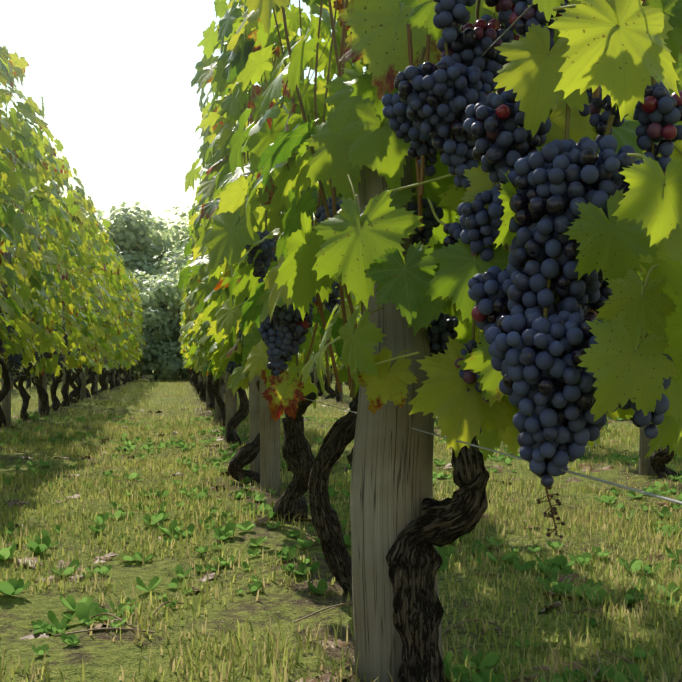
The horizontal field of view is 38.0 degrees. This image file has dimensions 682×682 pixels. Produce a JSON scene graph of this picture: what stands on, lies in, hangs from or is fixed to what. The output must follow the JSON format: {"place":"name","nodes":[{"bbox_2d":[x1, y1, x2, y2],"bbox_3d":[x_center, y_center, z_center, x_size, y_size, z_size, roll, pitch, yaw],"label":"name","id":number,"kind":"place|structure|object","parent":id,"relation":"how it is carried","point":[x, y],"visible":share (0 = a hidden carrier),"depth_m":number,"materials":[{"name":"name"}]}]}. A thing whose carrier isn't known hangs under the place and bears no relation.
{"place":"outdoors","nodes":[
{"label":"outdoors","id":0,"kind":"place"},
{"bbox_2d":[0,0,366,270],"label":"sky","id":1,"kind":"structure","parent":0,"point":[113,78],"materials":[{"name":"white"}]},
{"bbox_2d":[0,371,681,681],"bbox_3d":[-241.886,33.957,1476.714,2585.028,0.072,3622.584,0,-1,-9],"label":"ground","id":2,"kind":"structure","parent":0,"point":[96,650],"depth_m":2.04,"materials":[{"name":"green plant"}]},
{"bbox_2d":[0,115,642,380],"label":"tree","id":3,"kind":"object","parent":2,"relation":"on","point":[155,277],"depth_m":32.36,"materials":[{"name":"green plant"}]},
{"bbox_2d":[1,115,654,681],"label":"wooden posts","id":4,"kind":"object","parent":2,"relation":"on","point":[391,479],"visible":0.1,"depth_m":1.37,"materials":[{"name":"wood"}]},
{"bbox_2d":[0,46,641,380],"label":"vine leaves","id":5,"kind":"object","parent":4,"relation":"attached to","point":[106,287],"visible":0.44,"depth_m":7.36,"materials":[{"name":"green plant"}]},
{"bbox_2d":[2,3,681,504],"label":"trellis wires","id":6,"kind":"object","parent":4,"relation":"attached to","point":[484,447],"depth_m":0.93,"materials":[{"name":"grey metal"}]},
{"bbox_2d":[0,400,669,681],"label":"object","id":7,"kind":"object","parent":2,"relation":"on","point":[326,677],"visible":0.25,"depth_m":2.06,"materials":[{"name":"plant"}]},
{"bbox_2d":[0,359,680,681],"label":"vine trunks","id":8,"kind":"object","parent":2,"relation":"on","point":[414,559],"visible":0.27,"depth_m":1.93,"materials":[{"name":"brown plant"}]},
{"bbox_2d":[0,0,681,538],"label":"vine stems","id":9,"kind":"object","parent":8,"relation":"attached to","point":[420,174],"visible":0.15,"depth_m":1.60,"materials":[{"name":"brown plant"}]},
{"bbox_2d":[0,0,681,486],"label":"grape bunches","id":10,"kind":"object","parent":9,"relation":"hanging from","point":[546,382],"visible":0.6,"depth_m":0.88,"materials":[{"name":"food"}]},
{"bbox_2d":[177,0,681,460],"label":"vine leaves","id":11,"kind":"object","parent":9,"relation":"attached to","point":[629,56],"visible":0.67,"depth_m":1.23,"materials":[{"name":"green plant"}]},
{"bbox_2d":[0,379,681,681],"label":"grass and weeds","id":12,"kind":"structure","parent":2,"relation":"on","point":[86,609],"depth_m":2.37,"materials":[{"name":"green plant"}]}
]}

